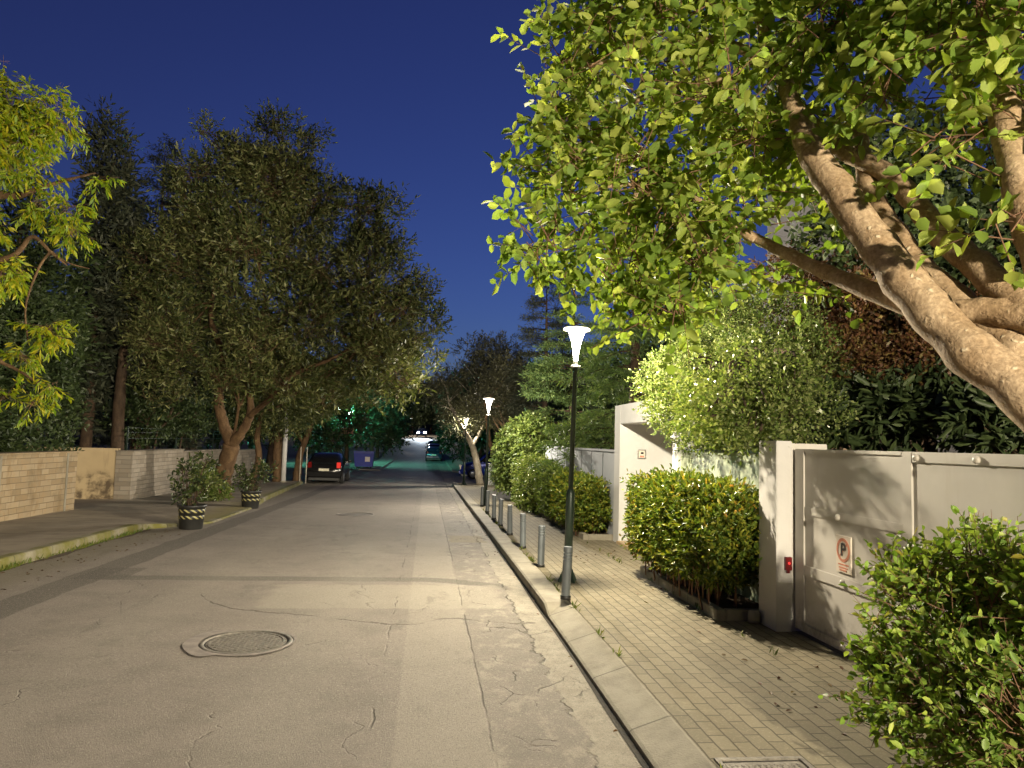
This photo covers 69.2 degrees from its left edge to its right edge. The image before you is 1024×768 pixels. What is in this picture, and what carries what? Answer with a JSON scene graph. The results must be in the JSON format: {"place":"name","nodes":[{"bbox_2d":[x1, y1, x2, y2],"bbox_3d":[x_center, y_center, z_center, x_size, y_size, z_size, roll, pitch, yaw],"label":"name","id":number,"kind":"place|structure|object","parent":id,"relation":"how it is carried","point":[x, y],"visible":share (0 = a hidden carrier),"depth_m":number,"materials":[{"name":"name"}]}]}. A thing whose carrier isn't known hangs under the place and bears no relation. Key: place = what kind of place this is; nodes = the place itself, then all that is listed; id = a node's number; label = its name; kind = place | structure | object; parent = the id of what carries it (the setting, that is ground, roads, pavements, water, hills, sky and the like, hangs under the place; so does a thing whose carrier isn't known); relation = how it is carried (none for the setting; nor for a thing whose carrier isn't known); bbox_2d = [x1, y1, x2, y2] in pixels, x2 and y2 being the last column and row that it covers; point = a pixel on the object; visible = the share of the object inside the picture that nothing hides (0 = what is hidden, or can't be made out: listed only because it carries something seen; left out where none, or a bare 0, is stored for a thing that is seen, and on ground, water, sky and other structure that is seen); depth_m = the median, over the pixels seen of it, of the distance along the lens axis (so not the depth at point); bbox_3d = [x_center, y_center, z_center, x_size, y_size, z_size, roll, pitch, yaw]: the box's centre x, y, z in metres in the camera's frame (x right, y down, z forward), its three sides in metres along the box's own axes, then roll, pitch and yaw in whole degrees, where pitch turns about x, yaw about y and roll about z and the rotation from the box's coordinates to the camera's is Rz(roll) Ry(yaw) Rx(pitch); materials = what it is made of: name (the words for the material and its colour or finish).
{"place":"outdoors","nodes":[
{"label":"outdoors","id":0,"kind":"place"},
{"bbox_2d":[0,480,296,555],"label":"pavement","id":1,"kind":"structure","parent":0,"point":[86,516],"depth_m":15.38,"materials":[{"name":"concrete"}]},
{"bbox_2d":[0,278,94,452],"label":"garden hedge","id":2,"kind":"object","parent":1,"relation":"on","point":[44,307],"visible":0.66,"depth_m":15.71,"materials":[{"name":"green plant"}]},
{"bbox_2d":[0,55,128,428],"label":"autumn tree","id":3,"kind":"object","parent":1,"relation":"on","point":[14,126],"visible":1,"depth_m":7.97,"materials":[{"name":"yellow plant"}]},
{"bbox_2d":[110,311,130,449],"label":"bare tree","id":4,"kind":"object","parent":1,"relation":"on","point":[117,425],"visible":0.62,"depth_m":22.24,"materials":[{"name":"brown plant"}]},
{"bbox_2d":[96,369,213,449],"bbox_3d":[-11.287,1.425,23.613,3.529,4.110,3.093,2,-4,-6],"label":"garden shrub","id":5,"kind":"object","parent":1,"relation":"on","point":[147,422],"visible":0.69,"depth_m":23.21,"materials":[{"name":"green plant"}]},
{"bbox_2d":[125,369,236,448],"bbox_3d":[-11.086,1.530,25.051,3.719,4.138,2.989,2,-4,-6],"label":"garden shrub","id":6,"kind":"object","parent":1,"relation":"on","point":[188,412],"visible":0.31,"depth_m":24.79,"materials":[{"name":"green plant"}]},
{"bbox_2d":[187,460,235,500],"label":"shrub","id":7,"kind":"object","parent":1,"relation":"on","point":[216,492],"visible":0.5,"depth_m":20.57,"materials":[{"name":"green plant"}]},
{"bbox_2d":[207,337,315,485],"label":"street tree","id":8,"kind":"object","parent":1,"relation":"on","point":[259,429],"visible":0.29,"depth_m":28.49,"materials":[{"name":"green plant"}]},
{"bbox_2d":[102,97,455,498],"bbox_3d":[-6.931,-2.629,21.408,10.355,12.168,5.332,0,-5,23],"label":"carob tree","id":9,"kind":"object","parent":1,"relation":"on","point":[225,240],"visible":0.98,"depth_m":20.77,"materials":[{"name":"green plant"}]},
{"bbox_2d":[280,409,287,481],"bbox_3d":[-9.941,2.090,32.623,0.280,4.550,0.273,2,-4,-6],"label":"pole","id":10,"kind":"object","parent":1,"relation":"on","point":[284,461],"visible":0.48,"depth_m":32.46,"materials":[{"name":"metal"}]},
{"bbox_2d":[251,375,345,481],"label":"street tree","id":11,"kind":"object","parent":1,"relation":"on","point":[277,453],"visible":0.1,"depth_m":32.78,"materials":[{"name":"green plant"}]},
{"bbox_2d":[276,359,372,480],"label":"street tree","id":12,"kind":"object","parent":1,"relation":"on","point":[304,440],"visible":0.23,"depth_m":33.91,"materials":[{"name":"green plant"}]},
{"bbox_2d":[41,424,446,438],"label":"cross road","id":13,"kind":"structure","parent":0,"point":[424,437],"depth_m":128.88,"materials":[{"name":"asphalt"}]},
{"bbox_2d":[128,382,442,433],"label":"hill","id":14,"kind":"structure","parent":0,"point":[427,430],"depth_m":172.72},
{"bbox_2d":[9,423,591,472],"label":"ground","id":15,"kind":"structure","parent":0,"point":[291,456],"depth_m":87.84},
{"bbox_2d":[0,450,80,521],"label":"stone wall","id":16,"kind":"structure","parent":15,"relation":"on","point":[34,483],"depth_m":15.09,"materials":[{"name":"concrete"}]},
{"bbox_2d":[0,160,113,442],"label":"garden tree","id":17,"kind":"object","parent":15,"relation":"on","point":[52,268],"visible":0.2,"depth_m":19.87,"materials":[{"name":"green plant"}]},
{"bbox_2d":[27,446,120,498],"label":"plaster wall","id":18,"kind":"structure","parent":15,"relation":"on","point":[95,475],"depth_m":19.99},
{"bbox_2d":[28,93,173,447],"bbox_3d":[-12.818,-2.863,23.156,4.815,12.624,3.805,1,-5,9],"label":"garden tree","id":19,"kind":"object","parent":15,"relation":"on","point":[116,211],"visible":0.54,"depth_m":22.64,"materials":[{"name":"green plant"}]},
{"bbox_2d":[49,198,186,448],"bbox_3d":[-16.800,-2.107,32.353,6.243,12.606,6.091,2,-4,-6],"label":"conifer tree","id":20,"kind":"object","parent":15,"relation":"on","point":[77,441],"visible":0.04,"depth_m":31.14,"materials":[{"name":"green plant"}]},
{"bbox_2d":[78,133,216,449],"bbox_3d":[-14.245,-3.076,29.937,5.488,14.220,4.825,2,-4,-6],"label":"conifer tree","id":21,"kind":"object","parent":15,"relation":"on","point":[157,158],"visible":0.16,"depth_m":29.86,"materials":[{"name":"green plant"}]},
{"bbox_2d":[96,259,204,449],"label":"garden tree","id":22,"kind":"object","parent":15,"relation":"on","point":[135,440],"depth_m":25.45,"materials":[{"name":"green plant"}]},
{"bbox_2d":[74,283,276,449],"bbox_3d":[-17.357,-0.878,38.911,11.025,12.274,10.264,-3,-6,43],"label":"roadside tree","id":23,"kind":"object","parent":15,"relation":"on","point":[212,431],"visible":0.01,"depth_m":38.24,"materials":[{"name":"green plant"}]},
{"bbox_2d":[113,448,255,499],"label":"stone wall","id":24,"kind":"structure","parent":15,"relation":"on","point":[141,473],"depth_m":21.67,"materials":[{"name":"stone"}]},
{"bbox_2d":[126,426,240,449],"bbox_3d":[-11.214,2.019,26.428,0.040,0.810,12.440,2,-4,-6],"label":"metal fence","id":25,"kind":"object","parent":24,"relation":"on","point":[127,436],"visible":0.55,"depth_m":22.46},
{"bbox_2d":[174,174,248,449],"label":"garden tree","id":26,"kind":"object","parent":15,"relation":"on","point":[205,280],"visible":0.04,"depth_m":34.25,"materials":[{"name":"green plant"}]},
{"bbox_2d":[197,337,329,466],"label":"roadside tree","id":27,"kind":"object","parent":15,"relation":"on","point":[269,459],"visible":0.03,"depth_m":51.29,"materials":[{"name":"green plant"}]},
{"bbox_2d":[288,360,381,452],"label":"roadside tree","id":28,"kind":"object","parent":15,"relation":"on","point":[373,417],"visible":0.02,"depth_m":64.72,"materials":[{"name":"green plant"}]},
{"bbox_2d":[293,396,386,460],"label":"roadside tree","id":29,"kind":"object","parent":15,"relation":"on","point":[348,420],"visible":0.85,"depth_m":56.08,"materials":[{"name":"green plant"}]},
{"bbox_2d":[354,451,375,468],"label":"waste container","id":30,"kind":"object","parent":15,"relation":"on","point":[363,458],"visible":0.94,"depth_m":53.87,"materials":[{"name":"blue plastic"}]},
{"bbox_2d":[352,383,408,456],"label":"roadside tree","id":31,"kind":"object","parent":15,"relation":"on","point":[392,419],"visible":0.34,"depth_m":70.66,"materials":[{"name":"green plant"}]},
{"bbox_2d":[358,438,406,469],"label":"sidewalk","id":32,"kind":"structure","parent":15,"relation":"on","point":[382,462],"depth_m":71.11,"materials":[{"name":"concrete"}]},
{"bbox_2d":[352,388,416,457],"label":"roadside tree","id":33,"kind":"object","parent":15,"relation":"on","point":[410,429],"visible":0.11,"depth_m":81.18,"materials":[{"name":"green plant"}]},
{"bbox_2d":[0,509,778,767],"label":"grass","id":34,"kind":"structure","parent":15,"relation":"on","point":[15,564],"depth_m":10.45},
{"bbox_2d":[381,392,417,448],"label":"roadside tree","id":35,"kind":"object","parent":15,"relation":"on","point":[411,408],"visible":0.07,"depth_m":92.69,"materials":[{"name":"green plant"}]},
{"bbox_2d":[402,377,435,432],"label":"roadside tree","id":36,"kind":"object","parent":15,"relation":"on","point":[426,414],"visible":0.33,"depth_m":146.15,"materials":[{"name":"green plant"}]},
{"bbox_2d":[413,381,445,433],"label":"roadside tree","id":37,"kind":"object","parent":15,"relation":"on","point":[430,431],"visible":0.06,"depth_m":161.01,"materials":[{"name":"green plant"}]},
{"bbox_2d":[442,440,462,471],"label":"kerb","id":38,"kind":"structure","parent":15,"relation":"on","point":[454,466],"depth_m":73.39,"materials":[{"name":"concrete"}]},
{"bbox_2d":[431,366,496,454],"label":"roadside tree","id":39,"kind":"object","parent":15,"relation":"on","point":[447,414],"depth_m":71.61,"materials":[{"name":"green plant"}]},
{"bbox_2d":[430,388,508,462],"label":"roadside tree","id":40,"kind":"object","parent":15,"relation":"on","point":[479,444],"visible":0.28,"depth_m":60.03,"materials":[{"name":"green plant"}]},
{"bbox_2d":[494,280,579,445],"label":"conifer tree","id":41,"kind":"object","parent":15,"relation":"on","point":[530,353],"visible":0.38,"depth_m":30.01,"materials":[{"name":"green plant"}]},
{"bbox_2d":[500,278,626,447],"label":"conifer tree","id":42,"kind":"object","parent":15,"relation":"on","point":[548,369],"visible":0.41,"depth_m":24.65,"materials":[{"name":"green plant"}]},
{"bbox_2d":[546,446,613,533],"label":"garden wall","id":43,"kind":"structure","parent":15,"relation":"on","point":[599,461],"depth_m":14.95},
{"bbox_2d":[537,341,645,448],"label":"roadside tree","id":44,"kind":"object","parent":15,"relation":"on","point":[557,406],"visible":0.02,"depth_m":40.34,"materials":[{"name":"green plant"}]},
{"bbox_2d":[523,228,693,483],"bbox_3d":[3.183,-0.292,18.975,5.803,7.552,5.472,2,-4,-6],"label":"conifer tree","id":45,"kind":"object","parent":15,"relation":"on","point":[636,347],"visible":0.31,"depth_m":18.33,"materials":[{"name":"green plant"}]},
{"bbox_2d":[555,270,721,448],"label":"roadside tree","id":46,"kind":"object","parent":15,"relation":"on","point":[609,406],"visible":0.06,"depth_m":29.80,"materials":[{"name":"green plant"}]},
{"bbox_2d":[613,398,774,548],"bbox_3d":[2.800,1.650,11.826,1.610,2.710,3.450,2,-4,-6],"label":"entrance portal","id":47,"kind":"object","parent":15,"relation":"on","point":[633,436],"visible":0.09,"depth_m":13.14,"materials":[{"name":"white paint"}]},
{"bbox_2d":[624,279,861,465],"bbox_3d":[2.850,0.429,8.813,2.850,4.194,4.142,2,-4,-6],"label":"privet tree","id":48,"kind":"object","parent":15,"relation":"on","point":[734,392],"visible":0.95,"depth_m":8.08,"materials":[{"name":"green plant"}]},
{"bbox_2d":[763,360,922,451],"bbox_3d":[3.715,1.031,8.291,1.917,2.750,1.447,5,-6,-40],"label":"broadleaf shrub","id":49,"kind":"object","parent":15,"relation":"on","point":[851,440],"visible":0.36,"depth_m":8.16,"materials":[{"name":"green plant"}]},
{"bbox_2d":[727,240,982,450],"bbox_3d":[4.679,0.200,9.843,2.825,4.915,4.619,2,-4,-6],"label":"russet tree","id":50,"kind":"object","parent":15,"relation":"on","point":[863,341],"visible":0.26,"depth_m":9.11,"materials":[{"name":"brown plant"}]},
{"bbox_2d":[710,139,1021,453],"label":"house","id":51,"kind":"structure","parent":15,"relation":"on","point":[781,232],"depth_m":19.60,"materials":[{"name":"paint"}]},
{"bbox_2d":[937,432,970,452],"bbox_3d":[7.582,2.021,12.873,0.048,2.500,1.100,2,-4,-6],"label":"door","id":52,"kind":"structure","parent":51,"relation":"in","point":[951,450],"depth_m":12.85,"materials":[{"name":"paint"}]},
{"bbox_2d":[771,68,1023,361],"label":"dark tree","id":53,"kind":"object","parent":15,"relation":"on","point":[953,188],"visible":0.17,"depth_m":9.36,"materials":[{"name":"green plant"}]},
{"bbox_2d":[845,355,989,452],"bbox_3d":[4.508,1.014,8.143,1.952,2.808,1.669,2,-4,-6],"label":"broadleaf shrub","id":54,"kind":"object","parent":15,"relation":"on","point":[913,416],"visible":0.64,"depth_m":7.99,"materials":[{"name":"green plant"}]},
{"bbox_2d":[922,376,1023,454],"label":"broadleaf shrub","id":55,"kind":"object","parent":15,"relation":"on","point":[1002,433],"visible":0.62,"depth_m":7.09,"materials":[{"name":"green plant"}]},
{"bbox_2d":[0,483,642,767],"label":"road","id":56,"kind":"structure","parent":0,"point":[413,622],"depth_m":6.02,"materials":[{"name":"asphalt"}]},
{"bbox_2d":[1,529,151,571],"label":"gutter","id":57,"kind":"object","parent":56,"relation":"on","point":[60,554],"visible":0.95,"depth_m":10.91,"materials":[{"name":"concrete"}]},
{"bbox_2d":[0,481,302,568],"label":"kerb","id":58,"kind":"structure","parent":56,"relation":"on","point":[54,548],"depth_m":11.94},
{"bbox_2d":[240,490,261,508],"bbox_3d":[-6.959,3.073,19.768,0.540,0.470,0.540,2,-4,-6],"label":"planter tub","id":59,"kind":"object","parent":58,"relation":"on","point":[251,499],"visible":0.91,"depth_m":19.57,"materials":[{"name":"black plastic"}]},
{"bbox_2d":[233,457,278,491],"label":"potted shrub","id":60,"kind":"object","parent":59,"relation":"in","point":[247,481],"visible":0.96,"depth_m":19.84,"materials":[{"name":"green plant"}]},
{"bbox_2d":[177,503,206,529],"bbox_3d":[-6.295,2.606,14.580,0.540,0.470,0.540,2,-4,-6],"label":"planter tub","id":61,"kind":"object","parent":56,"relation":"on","point":[191,517],"visible":0.98,"depth_m":14.39,"materials":[{"name":"black plastic"}]},
{"bbox_2d":[167,450,230,505],"bbox_3d":[-6.204,1.889,14.729,1.088,1.162,0.817,5,-6,-40],"label":"potted shrub","id":62,"kind":"object","parent":61,"relation":"on","point":[191,488],"visible":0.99,"depth_m":14.62,"materials":[{"name":"green plant"}]},
{"bbox_2d":[182,629,296,656],"bbox_3d":[-2.298,2.180,6.278,0.908,0.001,0.862,2,-4,-6],"label":"road patch","id":63,"kind":"object","parent":56,"relation":"on","point":[190,646],"visible":1,"depth_m":6.14,"materials":[{"name":"concrete"}]},
{"bbox_2d":[199,630,292,653],"bbox_3d":[-2.250,2.192,6.301,0.760,0.016,0.760,2,-4,-6],"label":"manhole cover","id":64,"kind":"object","parent":56,"relation":"on","point":[247,642],"visible":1,"depth_m":6.29,"materials":[{"name":"metal"}]},
{"bbox_2d":[336,512,373,515],"bbox_3d":[-3.947,3.283,18.682,0.940,0.016,0.940,2,-4,-6],"label":"manhole cover","id":65,"kind":"object","parent":56,"relation":"on","point":[356,514],"visible":0.99,"depth_m":18.72,"materials":[{"name":"metal"}]},
{"bbox_2d":[2,523,845,767],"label":"fallen leaves","id":66,"kind":"object","parent":56,"relation":"on","point":[778,677],"visible":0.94,"depth_m":6.59,"materials":[{"name":"brown plant"}]},
{"bbox_2d":[452,486,649,767],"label":"gutter","id":67,"kind":"object","parent":56,"relation":"on","point":[630,743],"visible":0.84,"depth_m":5.36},
{"bbox_2d":[452,483,715,767],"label":"kerb","id":68,"kind":"structure","parent":56,"relation":"on","point":[658,735],"depth_m":5.41,"materials":[{"name":"concrete"}]},
{"bbox_2d":[560,546,572,599],"bbox_3d":[0.584,2.014,7.924,0.112,0.553,0.112,4,-4,-6],"label":"bollard","id":69,"kind":"object","parent":68,"relation":"on","point":[566,575],"visible":1,"depth_m":7.89,"materials":[{"name":"metal"}]},
{"bbox_2d":[257,468,483,485],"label":"side road","id":70,"kind":"structure","parent":0,"point":[396,478],"depth_m":42.24,"materials":[{"name":"asphalt"}]},
{"bbox_2d":[306,452,351,482],"bbox_3d":[-8.940,4.055,36.373,2.000,1.440,4.002,2,-4,-6],"label":"parked car","id":71,"kind":"object","parent":70,"relation":"on","point":[333,466],"visible":0.98,"depth_m":34.56,"materials":[{"name":"black paint"}]},
{"bbox_2d":[458,450,495,478],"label":"parked car","id":72,"kind":"object","parent":70,"relation":"on","point":[469,471],"visible":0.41,"depth_m":43.58,"materials":[{"name":"blue paint"}]},
{"bbox_2d":[379,438,451,471],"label":"road","id":73,"kind":"structure","parent":0,"point":[411,457],"depth_m":73.53,"materials":[{"name":"asphalt"}]},
{"bbox_2d":[424,447,442,460],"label":"parked car","id":74,"kind":"object","parent":73,"relation":"on","point":[431,453],"visible":0.96,"depth_m":75.81,"materials":[{"name":"grey paint"}]},
{"bbox_2d":[0,0,1023,414],"label":"sky","id":75,"kind":"structure","parent":0,"point":[415,93],"materials":[{"name":"blue"}]},
{"bbox_2d":[458,483,1020,767],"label":"pavement","id":76,"kind":"structure","parent":0,"point":[710,698],"depth_m":5.60,"materials":[{"name":"brick"}]},
{"bbox_2d":[461,418,469,484],"bbox_3d":[-2.186,3.113,34.446,0.340,3.112,0.340,1,-5,3],"label":"street lamp","id":77,"kind":"object","parent":76,"relation":"on","point":[464,466],"visible":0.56,"depth_m":34.37,"materials":[{"name":"black metal"}]},
{"bbox_2d":[420,330,533,484],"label":"olive tree","id":78,"kind":"object","parent":76,"relation":"on","point":[442,385],"visible":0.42,"depth_m":35.37,"materials":[{"name":"green plant"}]},
{"bbox_2d":[485,490,489,512],"bbox_3d":[-0.625,3.003,18.982,0.112,0.553,0.112,1,-5,10],"label":"bollard","id":79,"kind":"object","parent":76,"relation":"on","point":[487,501],"visible":0.98,"depth_m":18.94,"materials":[{"name":"grey metal"}]},
{"bbox_2d":[483,398,494,505],"bbox_3d":[-0.722,1.953,21.528,0.340,3.112,0.340,-3,-7,43],"label":"street lamp","id":80,"kind":"object","parent":76,"relation":"on","point":[486,474],"visible":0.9,"depth_m":21.48,"materials":[{"name":"black metal"}]},
{"bbox_2d":[491,495,495,518],"bbox_3d":[-0.414,2.833,17.094,0.112,0.553,0.112,3,-4,-23],"label":"bollard","id":81,"kind":"object","parent":76,"relation":"on","point":[494,506],"visible":0.98,"depth_m":17.06,"materials":[{"name":"grey metal"}]},
{"bbox_2d":[453,349,535,486],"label":"olive tree","id":82,"kind":"object","parent":76,"relation":"on","point":[491,388],"visible":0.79,"depth_m":31.86,"materials":[{"name":"green plant"}]},
{"bbox_2d":[498,499,502,525],"bbox_3d":[-0.238,2.694,15.564,0.112,0.553,0.112,-1,-5,34],"label":"bollard","id":83,"kind":"object","parent":76,"relation":"on","point":[500,515],"visible":0.98,"depth_m":15.53,"materials":[{"name":"grey metal"}]},
{"bbox_2d":[488,448,512,496],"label":"green shrub","id":84,"kind":"object","parent":76,"relation":"on","point":[493,483],"visible":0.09,"depth_m":25.49,"materials":[{"name":"green plant"}]},
{"bbox_2d":[507,505,512,534],"bbox_3d":[-0.040,2.543,13.887,0.112,0.553,0.112,0,-5,2],"label":"bollard","id":85,"kind":"object","parent":76,"relation":"on","point":[509,519],"visible":1,"depth_m":13.85,"materials":[{"name":"grey metal"}]},
{"bbox_2d":[519,513,525,548],"bbox_3d":[0.176,2.374,12.006,0.112,0.553,0.112,4,-6,-31],"label":"bollard","id":86,"kind":"object","parent":76,"relation":"on","point":[523,528],"visible":0.98,"depth_m":11.97,"materials":[{"name":"grey metal"}]},
{"bbox_2d":[489,409,561,496],"bbox_3d":[0.450,2.265,23.142,2.207,3.025,3.030,2,-4,-6],"label":"creeper","id":87,"kind":"object","parent":76,"relation":"on","point":[524,436],"visible":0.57,"depth_m":23.05,"materials":[{"name":"green plant"}]},
{"bbox_2d":[537,525,545,567],"bbox_3d":[0.399,2.202,10.078,0.112,0.553,0.112,-1,-6,26],"label":"bollard","id":88,"kind":"object","parent":76,"relation":"on","point":[541,548],"visible":1,"depth_m":10.04,"materials":[{"name":"grey metal"}]},
{"bbox_2d":[558,326,589,582],"bbox_3d":[0.738,0.838,9.104,0.340,3.112,0.340,3,-5,-6],"label":"street lamp","id":89,"kind":"object","parent":76,"relation":"on","point":[569,515],"visible":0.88,"depth_m":9.07,"materials":[{"name":"black metal"}]},
{"bbox_2d":[537,512,612,539],"bbox_3d":[1.039,3.302,17.930,0.560,0.489,9.188,2,-4,-6],"label":"planting bed","id":90,"kind":"object","parent":76,"relation":"on","point":[600,535],"visible":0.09,"depth_m":13.43,"materials":[{"name":"concrete"}]},
{"bbox_2d":[508,452,557,514],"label":"clipped hedge","id":91,"kind":"object","parent":90,"relation":"on","point":[520,490],"visible":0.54,"depth_m":19.61,"materials":[{"name":"green plant"}]},
{"bbox_2d":[528,461,581,522],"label":"clipped hedge","id":92,"kind":"object","parent":90,"relation":"on","point":[541,490],"visible":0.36,"depth_m":16.66,"materials":[{"name":"green plant"}]},
{"bbox_2d":[545,468,612,535],"bbox_3d":[1.326,2.291,14.542,1.156,1.295,2.542,2,-4,-6],"label":"clipped hedge","id":93,"kind":"object","parent":90,"relation":"in","point":[592,499],"visible":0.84,"depth_m":13.68,"materials":[{"name":"green plant"}]},
{"bbox_2d":[640,566,758,620],"bbox_3d":[2.109,2.449,8.377,0.615,0.375,2.588,2,-4,-6],"label":"planting bed","id":94,"kind":"object","parent":76,"relation":"on","point":[725,610],"visible":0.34,"depth_m":7.68,"materials":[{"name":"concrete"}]},
{"bbox_2d":[619,463,762,609],"bbox_3d":[2.012,1.630,8.479,1.152,1.440,3.185,2,-4,-6],"label":"clipped hedge","id":95,"kind":"object","parent":94,"relation":"on","point":[692,527],"visible":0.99,"depth_m":7.55,"materials":[{"name":"green plant"}]},
{"bbox_2d":[681,449,758,602],"bbox_3d":[2.462,1.605,8.584,0.100,1.675,2.885,2,-4,-6],"label":"fence panel","id":96,"kind":"object","parent":76,"relation":"on","point":[748,468],"visible":0.12,"depth_m":8.38,"materials":[{"name":"paint"}]},
{"bbox_2d":[481,0,1023,431],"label":"carob tree","id":97,"kind":"object","parent":76,"relation":"on","point":[968,334],"visible":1,"depth_m":4.48,"materials":[{"name":"green plant"}]},
{"bbox_2d":[748,609,760,623],"bbox_3d":[2.284,2.189,6.999,0.120,0.115,0.120,2,-4,-6],"label":"stone","id":98,"kind":"object","parent":76,"relation":"on","point":[754,616],"visible":1,"depth_m":6.96,"materials":[{"name":"stone"}]},
{"bbox_2d":[714,756,814,767],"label":"access cover","id":99,"kind":"object","parent":76,"relation":"on","point":[765,762],"visible":0.96,"depth_m":3.86,"materials":[{"name":"metal"}]},
{"bbox_2d":[759,441,826,631],"bbox_3d":[2.642,1.412,6.974,0.510,1.740,0.365,2,-4,-6],"label":"gate post","id":100,"kind":"object","parent":76,"relation":"on","point":[777,530],"visible":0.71,"depth_m":6.82,"materials":[{"name":"paint"}]},
{"bbox_2d":[784,557,791,572],"bbox_3d":[2.507,1.642,6.732,0.060,0.145,0.048,2,-4,-6],"label":"warning light","id":101,"kind":"object","parent":100,"relation":"attached to","point":[788,564],"visible":1,"depth_m":6.72,"materials":[{"name":"red plastic"}]},
{"bbox_2d":[795,449,1023,741],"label":"sliding gate","id":102,"kind":"structure","parent":100,"relation":"attached to","point":[847,502],"depth_m":5.72,"materials":[{"name":"metal"}]},
{"bbox_2d":[818,505,1023,767],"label":"leafy bush","id":103,"kind":"object","parent":76,"relation":"on","point":[983,669],"visible":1,"depth_m":3.69,"materials":[{"name":"green plant"}]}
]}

